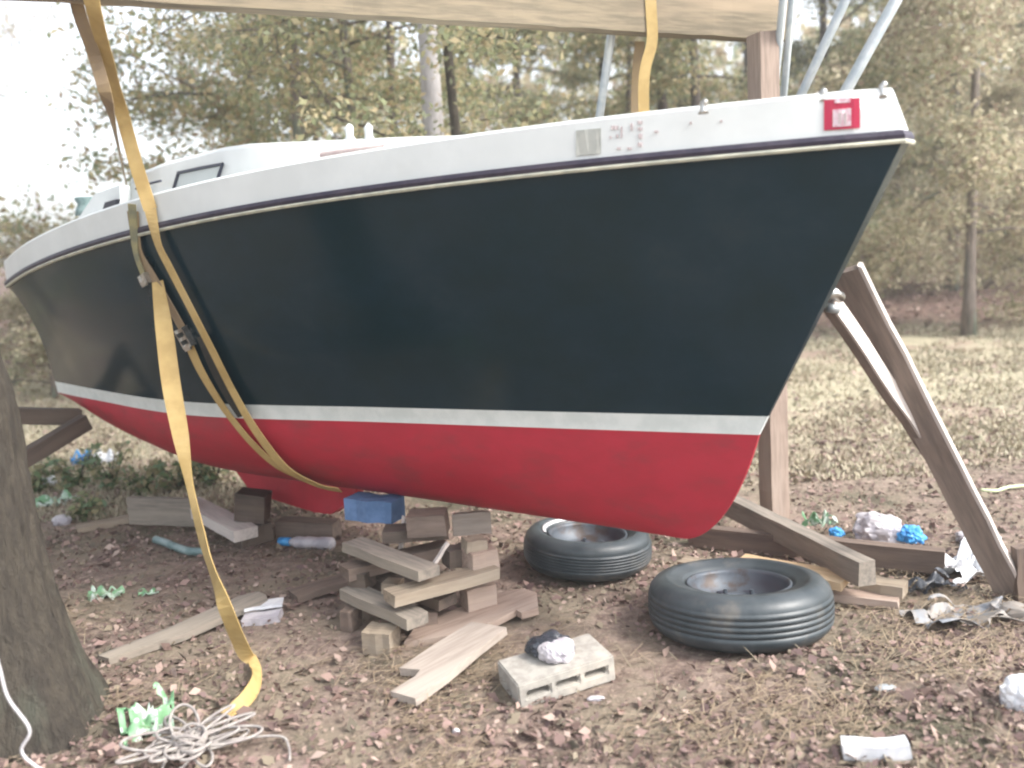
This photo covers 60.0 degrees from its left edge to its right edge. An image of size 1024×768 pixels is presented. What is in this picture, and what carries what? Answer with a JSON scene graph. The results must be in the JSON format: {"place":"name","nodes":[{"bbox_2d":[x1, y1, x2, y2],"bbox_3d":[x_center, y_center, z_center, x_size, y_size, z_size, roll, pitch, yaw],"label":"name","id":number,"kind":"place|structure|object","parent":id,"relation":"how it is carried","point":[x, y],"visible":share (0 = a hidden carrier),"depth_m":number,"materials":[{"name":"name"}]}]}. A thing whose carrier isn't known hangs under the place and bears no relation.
{"place":"outdoors","nodes":[
{"label":"outdoors","id":0,"kind":"place"},
{"bbox_2d":[0,0,1020,267],"label":"sky","id":1,"kind":"structure","parent":0,"point":[43,128],"materials":[{"name":"white"}]},
{"bbox_2d":[0,229,1023,767],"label":"ground","id":2,"kind":"structure","parent":0,"point":[644,675],"depth_m":3.43,"materials":[{"name":"soil"}]},
{"bbox_2d":[0,665,40,767],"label":"thin rope","id":3,"kind":"object","parent":2,"relation":"on","point":[26,723],"visible":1,"depth_m":2.35,"materials":[{"name":"grey"}]},
{"bbox_2d":[0,207,50,359],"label":"bush","id":4,"kind":"object","parent":2,"relation":"on","point":[16,306],"visible":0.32,"depth_m":13.27,"materials":[{"name":"green plant"}]},
{"bbox_2d":[0,234,61,400],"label":"bush","id":5,"kind":"object","parent":2,"relation":"on","point":[40,355],"visible":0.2,"depth_m":9.52,"materials":[{"name":"green plant"}]},
{"bbox_2d":[29,457,62,493],"bbox_3d":[-3.307,0.617,6.135,0.380,0.303,0.282,0,9,20],"label":"weed","id":6,"kind":"object","parent":2,"relation":"on","point":[37,479],"visible":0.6,"depth_m":6.10,"materials":[{"name":"green plant"}]},
{"bbox_2d":[0,353,110,763],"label":"tree","id":7,"kind":"object","parent":2,"relation":"on","point":[56,684],"visible":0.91,"depth_m":2.86,"materials":[{"name":"brown plant"}]},
{"bbox_2d":[18,407,92,467],"bbox_3d":[-2.717,0.506,4.990,0.418,0.879,0.656,3,11,35],"label":"stern stand","id":8,"kind":"object","parent":2,"relation":"on","point":[74,423],"visible":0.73,"depth_m":4.96,"materials":[{"name":"brown wood"}]},
{"bbox_2d":[0,1,112,222],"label":"tree","id":9,"kind":"object","parent":2,"relation":"on","point":[6,21],"visible":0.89,"depth_m":20.86,"materials":[{"name":"green plant"}]},
{"bbox_2d":[38,443,102,490],"bbox_3d":[-3.059,0.587,6.153,0.417,0.335,0.280,-10,11,-37],"label":"weed","id":10,"kind":"object","parent":2,"relation":"on","point":[66,476],"visible":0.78,"depth_m":6.12,"materials":[{"name":"green plant"}]},
{"bbox_2d":[64,487,110,521],"bbox_3d":[-2.585,0.743,5.415,0.253,0.197,0.239,-3,9,0],"label":"weed","id":11,"kind":"object","parent":2,"relation":"on","point":[90,507],"visible":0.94,"depth_m":5.37,"materials":[{"name":"green plant"}]},
{"bbox_2d":[75,514,128,533],"bbox_3d":[-2.360,0.816,5.218,0.372,0.035,0.108,-9,11,-28],"label":"plank","id":12,"kind":"object","parent":2,"relation":"on","point":[104,524],"visible":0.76,"depth_m":5.17,"materials":[{"name":"beige wood"}]},
{"bbox_2d":[75,435,132,491],"bbox_3d":[-2.727,0.563,6.048,0.386,0.366,0.351,-11,12,-43],"label":"weed","id":13,"kind":"object","parent":2,"relation":"on","point":[108,479],"visible":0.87,"depth_m":6.01,"materials":[{"name":"green plant"}]},
{"bbox_2d":[116,682,173,746],"bbox_3d":[-1.186,1.082,2.892,0.183,0.150,0.158,-8,10,-28],"label":"plastic wrapper","id":14,"kind":"object","parent":2,"relation":"on","point":[139,714],"visible":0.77,"depth_m":2.90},
{"bbox_2d":[118,452,173,496],"bbox_3d":[-2.442,0.617,5.905,0.374,0.272,0.289,-3,9,0],"label":"weed","id":15,"kind":"object","parent":2,"relation":"on","point":[144,483],"visible":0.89,"depth_m":5.86,"materials":[{"name":"green plant"}]},
{"bbox_2d":[0,6,308,245],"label":"tree","id":16,"kind":"object","parent":2,"relation":"on","point":[191,72],"visible":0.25,"depth_m":10.56,"materials":[{"name":"green plant"}]},
{"bbox_2d":[126,496,194,525],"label":"timber","id":17,"kind":"object","parent":2,"relation":"on","point":[170,511],"visible":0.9,"depth_m":5.08,"materials":[{"name":"grey wood"}]},
{"bbox_2d":[154,459,200,489],"bbox_3d":[-2.240,0.587,5.989,0.366,0.284,0.310,3,11,36],"label":"weed","id":18,"kind":"object","parent":2,"relation":"on","point":[179,482],"visible":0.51,"depth_m":5.98,"materials":[{"name":"green plant"}]},
{"bbox_2d":[152,536,209,555],"bbox_3d":[-1.771,0.863,4.701,0.465,0.049,0.093,3,11,34],"label":"bent hose","id":19,"kind":"object","parent":2,"relation":"on","point":[179,548],"visible":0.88,"depth_m":4.64,"materials":[{"name":"teal plastic"}]},
{"bbox_2d":[98,591,267,664],"bbox_3d":[-1.308,0.995,3.617,0.176,0.030,0.712,4,13,40],"label":"plank","id":20,"kind":"object","parent":2,"relation":"on","point":[198,624],"visible":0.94,"depth_m":3.56,"materials":[{"name":"brown wood"}]},
{"bbox_2d":[115,703,290,767],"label":"rope heap","id":21,"kind":"object","parent":2,"relation":"on","point":[190,743],"visible":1,"depth_m":2.72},
{"bbox_2d":[180,462,234,487],"bbox_3d":[-2.050,0.545,5.984,0.366,0.332,0.334,-4,9,-10],"label":"weed","id":22,"kind":"object","parent":2,"relation":"on","point":[208,474],"visible":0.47,"depth_m":5.97,"materials":[{"name":"green plant"}]},
{"bbox_2d":[24,10,411,209],"bbox_3d":[-2.696,-3.719,10.817,4.955,7.146,5.264,-3,9,0],"label":"tree","id":23,"kind":"object","parent":2,"relation":"on","point":[142,98],"visible":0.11,"depth_m":9.82,"materials":[{"name":"green plant"}]},
{"bbox_2d":[53,6,415,144],"bbox_3d":[-3.542,-5.469,15.548,4.570,8.888,7.776,5,12,42],"label":"tree","id":24,"kind":"object","parent":2,"relation":"on","point":[181,54],"visible":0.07,"depth_m":14.41,"materials":[{"name":"green plant"}]},
{"bbox_2d":[234,521,273,547],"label":"timber","id":25,"kind":"object","parent":2,"relation":"on","point":[265,532],"visible":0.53,"depth_m":4.73,"materials":[{"name":"brown wood"}]},
{"bbox_2d":[190,497,257,542],"bbox_3d":[-1.634,0.742,4.896,0.135,0.064,0.777,-11,13,-40],"label":"timber","id":26,"kind":"object","parent":25,"relation":"on","point":[218,519],"visible":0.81,"depth_m":4.74,"materials":[{"name":"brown wood"}]},
{"bbox_2d":[234,487,271,524],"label":"timber","id":27,"kind":"object","parent":25,"relation":"on","point":[252,505],"visible":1,"depth_m":4.70,"materials":[{"name":"brown wood"}]},
{"bbox_2d":[241,597,283,626],"bbox_3d":[-1.054,0.965,3.754,0.174,0.060,0.157,-3,9,0],"label":"white tray","id":28,"kind":"object","parent":2,"relation":"on","point":[262,617],"visible":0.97,"depth_m":3.72,"materials":[{"name":"plastic"}]},
{"bbox_2d":[277,536,335,549],"bbox_3d":[-1.077,0.829,4.642,0.330,0.071,0.067,0,9,19],"label":"plastic bottle","id":29,"kind":"object","parent":2,"relation":"on","point":[321,543],"visible":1,"depth_m":4.61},
{"bbox_2d":[275,516,341,539],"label":"timber","id":30,"kind":"object","parent":2,"relation":"on","point":[290,526],"visible":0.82,"depth_m":4.78,"materials":[{"name":"brown wood"}]},
{"bbox_2d":[36,2,584,146],"bbox_3d":[-1.369,-3.045,7.723,4.285,6.834,3.954,0,9,21],"label":"tree","id":31,"kind":"object","parent":2,"relation":"on","point":[344,54],"visible":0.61,"depth_m":7.15,"materials":[{"name":"green plant"}]},
{"bbox_2d":[287,574,347,602],"bbox_3d":[-0.850,0.915,4.000,0.294,0.034,0.125,-11,12,-33],"label":"plank","id":32,"kind":"object","parent":2,"relation":"on","point":[311,590],"visible":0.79,"depth_m":3.96,"materials":[{"name":"brown wood"}]},
{"bbox_2d":[193,14,443,135],"bbox_3d":[-0.564,-3.287,6.785,4.400,7.597,3.465,-3,9,0],"label":"tree","id":33,"kind":"object","parent":2,"relation":"on","point":[432,96],"visible":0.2,"depth_m":6.98,"materials":[{"name":"grey plant"}]},
{"bbox_2d":[340,604,361,632],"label":"crib timber","id":34,"kind":"object","parent":2,"relation":"on","point":[350,619],"visible":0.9,"depth_m":3.57,"materials":[{"name":"brown wood"}]},
{"bbox_2d":[339,586,427,630],"bbox_3d":[-0.518,0.879,3.525,0.108,0.047,0.480,-11,12,-42],"label":"crib timber","id":35,"kind":"object","parent":34,"relation":"on","point":[372,601],"visible":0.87,"depth_m":3.46,"materials":[{"name":"brown wood"}]},
{"bbox_2d":[347,572,376,588],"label":"crib timber","id":36,"kind":"object","parent":35,"relation":"on","point":[364,580],"visible":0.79,"depth_m":3.66,"materials":[{"name":"brown wood"}]},
{"bbox_2d":[338,540,449,581],"bbox_3d":[-0.491,0.754,3.803,0.498,0.053,0.105,-8,10,-31],"label":"crib timber","id":37,"kind":"object","parent":36,"relation":"on","point":[351,570],"visible":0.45,"depth_m":3.72,"materials":[{"name":"brown wood"}]},
{"bbox_2d":[383,565,499,607],"bbox_3d":[-0.269,0.788,3.497,0.470,0.048,0.104,-8,10,-31],"label":"crib timber","id":38,"kind":"object","parent":35,"relation":"on","point":[399,595],"visible":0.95,"depth_m":3.45,"materials":[{"name":"beige wood"}]},
{"bbox_2d":[461,542,499,569],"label":"crib timber","id":39,"kind":"object","parent":38,"relation":"on","point":[481,559],"visible":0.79,"depth_m":3.59,"materials":[{"name":"brown wood"}]},
{"bbox_2d":[439,542,461,569],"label":"crib timber","id":40,"kind":"object","parent":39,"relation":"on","point":[451,557],"visible":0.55,"depth_m":3.64,"materials":[{"name":"brown wood"}]},
{"bbox_2d":[461,535,487,553],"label":"crib timber","id":41,"kind":"object","parent":39,"relation":"on","point":[473,543],"visible":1,"depth_m":3.60,"materials":[{"name":"beige wood"}]},
{"bbox_2d":[452,510,491,536],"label":"crib timber","id":42,"kind":"object","parent":41,"relation":"on","point":[472,522],"visible":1,"depth_m":3.93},
{"bbox_2d":[151,17,589,158],"bbox_3d":[-1.728,-3.385,8.547,3.154,7.250,4.628,-8,10,-31],"label":"tree","id":43,"kind":"object","parent":2,"relation":"on","point":[297,130],"visible":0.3,"depth_m":8.28,"materials":[{"name":"green plant"}]},
{"bbox_2d":[236,18,519,136],"bbox_3d":[-1.162,-3.662,9.777,3.830,7.234,5.256,-9,11,-34],"label":"tree","id":44,"kind":"object","parent":2,"relation":"on","point":[391,60],"visible":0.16,"depth_m":9.97,"materials":[{"name":"green plant"}]},
{"bbox_2d":[361,621,399,655],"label":"crib timber","id":45,"kind":"object","parent":2,"relation":"on","point":[376,636],"visible":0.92,"depth_m":3.36,"materials":[{"name":"beige wood"}]},
{"bbox_2d":[3,0,789,517],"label":"timber gantry","id":46,"kind":"object","parent":2,"relation":"on","point":[751,24],"visible":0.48,"depth_m":4.15,"materials":[{"name":"brown wood"}]},
{"bbox_2d":[70,3,126,184],"bbox_3d":[-1.903,-1.407,4.224,0.117,0.869,1.928,-6,9,-18],"label":"brown strap","id":47,"kind":"object","parent":46,"relation":"hanging from","point":[92,51],"visible":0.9,"depth_m":3.43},
{"bbox_2d":[84,0,341,492],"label":"lifting strap","id":48,"kind":"object","parent":46,"relation":"hanging from","point":[122,115],"visible":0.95,"depth_m":3.75,"materials":[{"name":"fabric"}]},
{"bbox_2d":[631,0,657,112],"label":"lifting strap","id":49,"kind":"object","parent":46,"relation":"hanging from","point":[642,63],"visible":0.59,"depth_m":4.23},
{"bbox_2d":[410,604,437,631],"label":"crib timber","id":50,"kind":"object","parent":2,"relation":"on","point":[432,617],"visible":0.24,"depth_m":3.52,"materials":[{"name":"brown wood"}]},
{"bbox_2d":[372,572,456,610],"bbox_3d":[-0.419,0.851,3.666,0.444,0.048,0.106,5,12,41],"label":"crib timber","id":51,"kind":"object","parent":50,"relation":"on","point":[439,603],"visible":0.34,"depth_m":3.54,"materials":[{"name":"brown wood"}]},
{"bbox_2d":[274,22,605,141],"bbox_3d":[-0.760,-2.563,6.651,2.351,6.274,2.953,-4,9,-9],"label":"tree","id":52,"kind":"object","parent":2,"relation":"on","point":[449,43],"visible":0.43,"depth_m":6.18,"materials":[{"name":"green plant"}]},
{"bbox_2d":[390,622,506,705],"bbox_3d":[-0.227,0.986,3.172,0.524,0.030,0.255,-18,16,-39],"label":"plank","id":53,"kind":"object","parent":2,"relation":"on","point":[434,668],"visible":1,"depth_m":3.15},
{"bbox_2d":[366,26,565,135],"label":"tree","id":54,"kind":"object","parent":2,"relation":"on","point":[528,31],"visible":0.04,"depth_m":12.68,"materials":[{"name":"green plant"}]},
{"bbox_2d":[404,588,538,647],"bbox_3d":[-0.153,0.948,3.566,0.629,0.029,0.250,-12,12,-33],"label":"plank","id":55,"kind":"object","parent":2,"relation":"on","point":[521,603],"visible":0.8,"depth_m":3.57,"materials":[{"name":"brown wood"}]},
{"bbox_2d":[459,581,496,612],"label":"crib timber","id":56,"kind":"object","parent":55,"relation":"on","point":[478,597],"visible":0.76,"depth_m":3.63,"materials":[{"name":"brown wood"}]},
{"bbox_2d":[0,554,1023,767],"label":"pine needles","id":57,"kind":"object","parent":2,"relation":"on","point":[765,676],"visible":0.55,"depth_m":2.92,"materials":[{"name":"plant"}]},
{"bbox_2d":[0,392,1023,767],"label":"leaf litter","id":58,"kind":"object","parent":2,"relation":"on","point":[690,746],"visible":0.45,"depth_m":3.01,"materials":[{"name":"plant"}]},
{"bbox_2d":[1,273,1023,488],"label":"fallen leaves","id":59,"kind":"object","parent":2,"relation":"on","point":[907,332],"visible":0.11,"depth_m":12.22,"materials":[{"name":"brown plant"}]},
{"bbox_2d":[12,321,1023,522],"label":"lawn grass","id":60,"kind":"structure","parent":2,"relation":"on","point":[118,508],"depth_m":7.10,"materials":[{"name":"plant"}]},
{"bbox_2d":[446,29,615,127],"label":"tree","id":61,"kind":"object","parent":2,"relation":"on","point":[576,75],"visible":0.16,"depth_m":16.56,"materials":[{"name":"green plant"}]},
{"bbox_2d":[57,498,1012,767],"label":"dry grass","id":62,"kind":"structure","parent":2,"relation":"on","point":[567,696],"depth_m":3.05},
{"bbox_2d":[497,634,614,707],"bbox_3d":[0.153,0.992,3.072,0.360,0.095,0.190,-11,13,-20],"label":"cinder block","id":63,"kind":"object","parent":2,"relation":"on","point":[590,664],"depth_m":3.01,"materials":[{"name":"concrete"}]},
{"bbox_2d":[524,629,574,657],"bbox_3d":[0.131,0.904,3.095,0.178,0.077,0.121,-3,9,0],"label":"plastic bag","id":64,"kind":"object","parent":63,"relation":"on","point":[533,644],"visible":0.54,"depth_m":3.07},
{"bbox_2d":[537,637,574,663],"bbox_3d":[0.151,0.914,3.048,0.130,0.073,0.100,-3,9,0],"label":"plastic bag","id":65,"kind":"object","parent":63,"relation":"on","point":[558,650],"visible":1,"depth_m":3.02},
{"bbox_2d":[523,518,651,581],"bbox_3d":[0.354,0.760,4.162,0.600,0.180,0.600,0,7,0],"label":"car tyre","id":66,"kind":"object","parent":2,"relation":"on","point":[568,550],"visible":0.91,"depth_m":3.94,"materials":[{"name":"rubber"}]},
{"bbox_2d":[450,27,746,129],"bbox_3d":[0.975,-5.194,13.638,5.289,8.591,5.118,-9,11,-36],"label":"tree","id":67,"kind":"object","parent":2,"relation":"on","point":[607,104],"visible":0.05,"depth_m":13.99,"materials":[{"name":"green plant"}]},
{"bbox_2d":[496,29,703,121],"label":"tree","id":68,"kind":"object","parent":2,"relation":"on","point":[626,99],"visible":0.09,"depth_m":12.45,"materials":[{"name":"green plant"}]},
{"bbox_2d":[595,35,614,117],"bbox_3d":[0.393,-0.884,4.785,0.051,3.372,1.587,-6,9,-18],"label":"steel pipe","id":69,"kind":"object","parent":2,"relation":"on","point":[605,72],"depth_m":4.37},
{"bbox_2d":[231,22,1018,264],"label":"undergrowth","id":70,"kind":"object","parent":2,"relation":"on","point":[718,58],"visible":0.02,"depth_m":23.79,"materials":[{"name":"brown plant"}]},
{"bbox_2d":[528,32,745,109],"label":"tree","id":71,"kind":"object","parent":2,"relation":"on","point":[664,83],"visible":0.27,"depth_m":10.72,"materials":[{"name":"green plant"}]},
{"bbox_2d":[530,31,816,123],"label":"tree","id":72,"kind":"object","parent":2,"relation":"on","point":[695,100],"visible":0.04,"depth_m":12.12,"materials":[{"name":"green plant"}]},
{"bbox_2d":[340,1,1021,206],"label":"distant woods","id":73,"kind":"object","parent":2,"relation":"on","point":[803,28],"visible":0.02,"depth_m":35.74,"materials":[{"name":"green plant"}]},
{"bbox_2d":[677,556,703,564],"bbox_3d":[0.916,0.823,3.954,0.348,0.043,0.099,3,10,32],"label":"plank","id":74,"kind":"object","parent":2,"relation":"on","point":[685,559],"visible":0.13,"depth_m":4.02,"materials":[{"name":"beige wood"}]},
{"bbox_2d":[740,554,848,591],"bbox_3d":[1.178,0.791,3.744,0.465,0.039,0.136,4,11,38],"label":"plank","id":75,"kind":"object","parent":74,"relation":"on","point":[836,582],"visible":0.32,"depth_m":3.65,"materials":[{"name":"brown wood"}]},
{"bbox_2d":[724,495,875,586],"bbox_3d":[1.262,0.685,4.081,0.084,0.104,1.208,-5,7,-13],"label":"timber","id":76,"kind":"object","parent":75,"relation":"on","point":[856,568],"visible":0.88,"depth_m":3.85,"materials":[{"name":"brown wood"}]},
{"bbox_2d":[648,558,834,653],"bbox_3d":[0.882,0.846,3.444,0.700,0.210,0.700,-4,3,-17],"label":"truck tyre","id":77,"kind":"object","parent":2,"relation":"on","point":[750,605],"visible":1,"depth_m":3.20,"materials":[{"name":"rubber"}]},
{"bbox_2d":[617,0,914,115],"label":"tree","id":78,"kind":"object","parent":2,"relation":"on","point":[797,48],"visible":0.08,"depth_m":17.59,"materials":[{"name":"green plant"}]},
{"bbox_2d":[776,0,786,79],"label":"steel pipe","id":79,"kind":"object","parent":2,"relation":"on","point":[781,17],"depth_m":4.30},
{"bbox_2d":[780,0,795,96],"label":"steel pipe","id":80,"kind":"object","parent":2,"relation":"on","point":[787,46],"depth_m":4.42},
{"bbox_2d":[688,525,944,574],"bbox_3d":[1.364,0.750,4.085,1.142,0.105,0.068,1,10,30],"label":"timber","id":81,"kind":"object","parent":2,"relation":"on","point":[914,558],"visible":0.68,"depth_m":3.96,"materials":[{"name":"brown wood"}]},
{"bbox_2d":[801,509,837,526],"bbox_3d":[1.535,0.663,4.432,0.177,0.086,0.108,0,9,17],"label":"plastic wrapper","id":82,"kind":"object","parent":2,"relation":"on","point":[814,519],"visible":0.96,"depth_m":4.41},
{"bbox_2d":[796,0,850,95],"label":"steel pipe","id":83,"kind":"object","parent":2,"relation":"on","point":[827,38],"depth_m":4.01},
{"bbox_2d":[832,588,899,609],"bbox_3d":[1.419,0.864,3.586,0.275,0.034,0.097,1,10,25],"label":"plank","id":84,"kind":"object","parent":2,"relation":"on","point":[856,597],"visible":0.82,"depth_m":3.56,"materials":[{"name":"brown wood"}]},
{"bbox_2d":[859,576,907,599],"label":"timber","id":85,"kind":"object","parent":84,"relation":"on","point":[891,587],"visible":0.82,"depth_m":3.57,"materials":[{"name":"beige wood"}]},
{"bbox_2d":[840,0,902,90],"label":"steel pipe","id":86,"kind":"object","parent":2,"relation":"on","point":[872,42],"depth_m":3.98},
{"bbox_2d":[840,735,912,760],"bbox_3d":[1.031,1.036,2.519,0.191,0.052,0.056,-4,9,5],"label":"foam piece","id":87,"kind":"object","parent":2,"relation":"on","point":[871,749],"visible":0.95,"depth_m":2.50,"materials":[{"name":"white plastic"}]},
{"bbox_2d":[852,511,905,543],"bbox_3d":[1.744,0.684,4.211,0.241,0.147,0.172,0,9,19],"label":"plastic bag","id":88,"kind":"object","parent":2,"relation":"on","point":[873,526],"visible":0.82,"depth_m":4.16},
{"bbox_2d":[789,0,1020,297],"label":"tree","id":89,"kind":"object","parent":2,"relation":"on","point":[823,7],"visible":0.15,"depth_m":13.84,"materials":[{"name":"green plant"}]},
{"bbox_2d":[790,0,1023,336],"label":"tree","id":90,"kind":"object","parent":2,"relation":"on","point":[1004,167],"visible":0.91,"depth_m":10.23,"materials":[{"name":"green plant"}]},
{"bbox_2d":[791,0,1023,278],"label":"tree","id":91,"kind":"object","parent":2,"relation":"on","point":[848,36],"visible":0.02,"depth_m":17.90,"materials":[{"name":"green plant"}]},
{"bbox_2d":[896,525,927,544],"bbox_3d":[1.860,0.697,4.132,0.120,0.090,0.106,5,12,43],"label":"plastic bag","id":92,"kind":"object","parent":2,"relation":"on","point":[911,534],"visible":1,"depth_m":4.11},
{"bbox_2d":[823,262,1023,602],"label":"bow prop","id":93,"kind":"object","parent":2,"relation":"on","point":[856,313],"visible":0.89,"depth_m":3.38,"materials":[{"name":"brown wood"}]},
{"bbox_2d":[849,0,1023,295],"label":"tree","id":94,"kind":"object","parent":2,"relation":"on","point":[948,277],"visible":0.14,"depth_m":14.85,"materials":[{"name":"green plant"}]},
{"bbox_2d":[908,567,967,594],"bbox_3d":[1.750,0.819,3.690,0.232,0.066,0.145,-3,9,0],"label":"plastic sheet","id":95,"kind":"object","parent":2,"relation":"on","point":[934,579],"visible":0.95,"depth_m":3.69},
{"bbox_2d":[871,3,1023,288],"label":"tree","id":96,"kind":"object","parent":2,"relation":"on","point":[1008,94],"visible":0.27,"depth_m":14.72,"materials":[{"name":"green plant"}]},
{"bbox_2d":[898,12,1023,269],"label":"tree","id":97,"kind":"object","parent":2,"relation":"on","point":[948,90],"visible":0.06,"depth_m":18.80,"materials":[{"name":"green plant"}]},
{"bbox_2d":[899,593,1023,629],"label":"tarpaulin","id":98,"kind":"object","parent":2,"relation":"on","point":[995,607],"visible":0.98,"depth_m":3.41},
{"bbox_2d":[939,535,984,585],"bbox_3d":[2.008,0.750,3.856,0.391,0.126,0.347,-5,9,-11],"label":"plastic sheet","id":99,"kind":"object","parent":2,"relation":"on","point":[964,564],"visible":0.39,"depth_m":3.82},
{"bbox_2d":[999,674,1023,711],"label":"plastic bag","id":100,"kind":"object","parent":2,"relation":"on","point":[1011,694],"visible":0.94,"depth_m":2.68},
{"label":"crib timber","id":101,"kind":"object","parent":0,"visible":0},
{"bbox_2d":[342,537,439,581],"bbox_3d":[-0.502,0.706,3.597,0.105,0.043,0.538,-11,12,-42],"label":"crib timber","id":102,"kind":"object","parent":101,"relation":"on","point":[404,564],"visible":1,"depth_m":3.54,"materials":[{"name":"brown wood"}]},
{"bbox_2d":[382,523,448,543],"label":"crib timber","id":103,"kind":"object","parent":101,"relation":"on","point":[394,533],"visible":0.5,"depth_m":3.77,"materials":[{"name":"brown wood"}]},
{"bbox_2d":[344,491,404,523],"bbox_3d":[-0.622,0.561,4.025,0.245,0.108,0.133,2,10,24],"label":"foam block","id":104,"kind":"object","parent":103,"relation":"on","point":[365,507],"depth_m":3.98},
{"bbox_2d":[406,507,449,537],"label":"crib timber","id":105,"kind":"object","parent":103,"relation":"on","point":[427,522],"visible":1,"depth_m":3.73,"materials":[{"name":"brown wood"}]},
{"bbox_2d":[4,81,915,538],"bbox_3d":[-0.695,-0.228,4.284,4.965,1.894,1.740,4,11,40],"label":"sailboat","id":106,"kind":"object","parent":105,"relation":"on","point":[608,321],"visible":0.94,"depth_m":3.26,"materials":[{"name":"paint"}]},
{"bbox_2d":[128,204,261,715],"bbox_3d":[-1.232,0.153,3.424,0.186,1.761,1.397,-7,10,-27],"label":"hanging strap","id":107,"kind":"object","parent":106,"relation":"hanging from","point":[172,393],"visible":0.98,"depth_m":3.65,"materials":[{"name":"fabric"}]},
{"bbox_2d":[172,162,223,187],"bbox_3d":[-1.451,-0.960,4.103,0.452,0.084,0.038,4,11,40],"label":"window","id":108,"kind":"structure","parent":106,"relation":"in","point":[202,173],"depth_m":4.09,"materials":[{"name":"grey"}]},
{"bbox_2d":[127,211,294,477],"bbox_3d":[-1.300,-0.138,3.922,0.673,1.269,0.163,-4,9,-5],"label":"ratchet strap","id":109,"kind":"object","parent":106,"relation":"on","point":[189,348],"visible":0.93,"depth_m":3.92,"materials":[{"name":"fabric"}]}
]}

